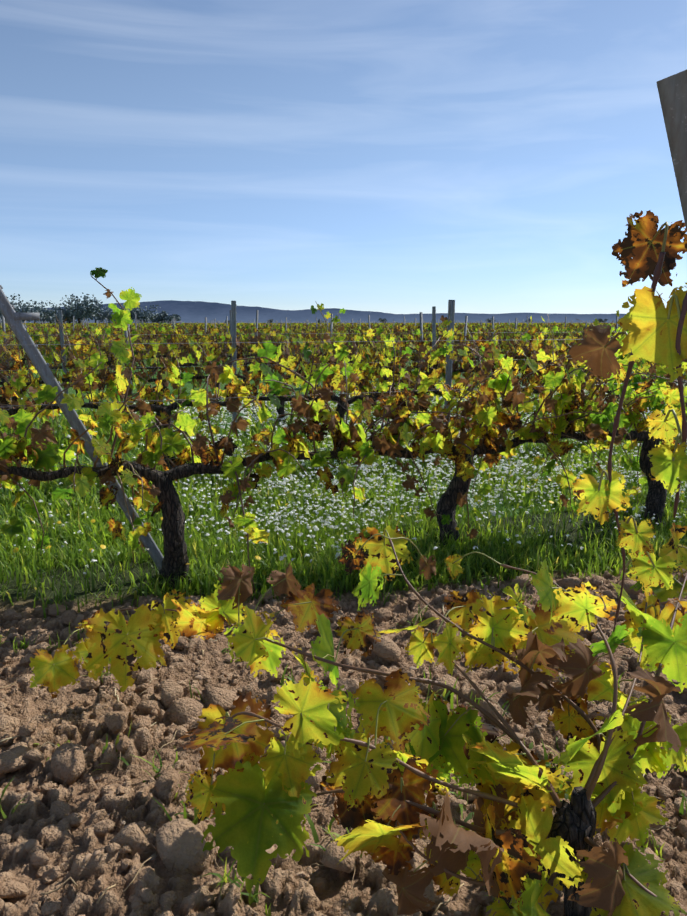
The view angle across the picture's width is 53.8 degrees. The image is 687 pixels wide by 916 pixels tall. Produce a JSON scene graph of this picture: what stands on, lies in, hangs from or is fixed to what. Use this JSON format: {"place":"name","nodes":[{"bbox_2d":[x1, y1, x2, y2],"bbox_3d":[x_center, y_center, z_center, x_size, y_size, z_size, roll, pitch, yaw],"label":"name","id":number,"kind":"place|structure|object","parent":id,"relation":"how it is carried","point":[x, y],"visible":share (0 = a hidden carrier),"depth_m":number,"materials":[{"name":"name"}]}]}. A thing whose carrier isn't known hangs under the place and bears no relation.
{"place":"outdoors","nodes":[
{"label":"outdoors","id":0,"kind":"place"},
{"bbox_2d":[1,300,614,322],"bbox_3d":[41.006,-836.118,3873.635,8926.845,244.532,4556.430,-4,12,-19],"label":"hills","id":1,"kind":"structure","parent":0,"point":[192,311],"depth_m":5802.85,"materials":[{"name":"blue"}]},
{"bbox_2d":[0,323,686,571],"bbox_3d":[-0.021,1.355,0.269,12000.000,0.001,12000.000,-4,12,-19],"label":"ground","id":2,"kind":"structure","parent":0,"point":[188,386],"depth_m":10.50,"materials":[{"name":"green plant"}]},
{"bbox_2d":[0,292,607,323],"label":"tree line","id":3,"kind":"object","parent":2,"relation":"on","point":[85,311],"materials":[{"name":"green plant"}]},
{"bbox_2d":[0,285,631,569],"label":"trellis posts","id":4,"kind":"object","parent":2,"relation":"on","point":[13,318],"visible":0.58,"depth_m":3.39,"materials":[{"name":"grey wood"}]},
{"bbox_2d":[0,332,683,467],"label":"trellis wires","id":5,"kind":"object","parent":4,"relation":"attached to","point":[277,342],"visible":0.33,"depth_m":3.86,"materials":[{"name":"grey metal"}]},
{"bbox_2d":[0,310,646,393],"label":"trellis posts","id":6,"kind":"object","parent":2,"relation":"on","point":[306,322],"visible":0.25,"depth_m":32.23,"materials":[{"name":"grey wood"}]},
{"bbox_2d":[0,323,684,382],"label":"leaves","id":7,"kind":"object","parent":2,"relation":"on","point":[418,356],"visible":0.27,"depth_m":12.94,"materials":[{"name":"green plant"}]},
{"bbox_2d":[0,497,686,915],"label":"soil patch","id":8,"kind":"object","parent":2,"relation":"on","point":[66,849],"depth_m":2.10,"materials":[{"name":"brown soil"}]},
{"bbox_2d":[0,575,686,915],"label":"pebbles","id":9,"kind":"object","parent":8,"relation":"on","point":[30,844],"visible":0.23,"depth_m":2.17,"materials":[{"name":"brown stone"}]},
{"bbox_2d":[0,569,686,913],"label":"straw and twigs","id":10,"kind":"object","parent":8,"relation":"on","point":[59,887],"visible":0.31,"depth_m":2.15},
{"bbox_2d":[29,210,686,915],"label":"vine","id":11,"kind":"object","parent":8,"relation":"on","point":[269,806],"depth_m":1.46,"materials":[{"name":"green plant"}]},
{"bbox_2d":[53,221,686,914],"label":"grapevine branches","id":12,"kind":"object","parent":8,"relation":"on","point":[599,763],"visible":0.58,"depth_m":1.46,"materials":[{"name":"brown wood"}]},
{"bbox_2d":[0,322,686,437],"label":"vine","id":13,"kind":"object","parent":2,"relation":"on","point":[161,349],"depth_m":12.72,"materials":[{"name":"green plant"}]},
{"bbox_2d":[0,383,686,915],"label":"grass","id":14,"kind":"structure","parent":2,"relation":"on","point":[326,571],"depth_m":4.24,"materials":[{"name":"green plant"}]},
{"bbox_2d":[0,571,686,915],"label":"loose clods","id":15,"kind":"object","parent":2,"relation":"on","point":[178,839],"visible":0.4,"depth_m":2.06,"materials":[{"name":"soil"}]},
{"bbox_2d":[0,267,686,596],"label":"vine","id":16,"kind":"object","parent":2,"relation":"on","point":[38,447],"depth_m":3.68,"materials":[{"name":"green plant"}]},
{"bbox_2d":[1,379,686,577],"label":"white flowers","id":17,"kind":"object","parent":2,"relation":"on","point":[316,528],"visible":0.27,"depth_m":5.16,"materials":[{"name":"white plant"}]},
{"bbox_2d":[8,461,686,597],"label":"flower stems","id":18,"kind":"object","parent":2,"relation":"on","point":[471,511],"visible":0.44,"depth_m":4.41,"materials":[{"name":"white plant"}]},
{"bbox_2d":[13,463,683,564],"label":"yellow flowers","id":19,"kind":"object","parent":2,"relation":"on","point":[104,546],"visible":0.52,"depth_m":3.93,"materials":[{"name":"yellow plant"}]},
{"bbox_2d":[656,69,686,231],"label":"trellis post","id":20,"kind":"object","parent":2,"relation":"on","point":[672,90],"visible":1,"depth_m":0.80,"materials":[{"name":"grey wood"}]},
{"bbox_2d":[0,0,686,313],"label":"sky","id":21,"kind":"structure","parent":0,"point":[385,156],"materials":[{"name":"blue"}]},
{"bbox_2d":[397,313,625,322],"bbox_3d":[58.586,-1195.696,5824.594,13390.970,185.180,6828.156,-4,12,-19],"label":"hills","id":22,"kind":"structure","parent":0,"point":[556,317],"depth_m":8455.07,"materials":[{"name":"blue"}]}
]}

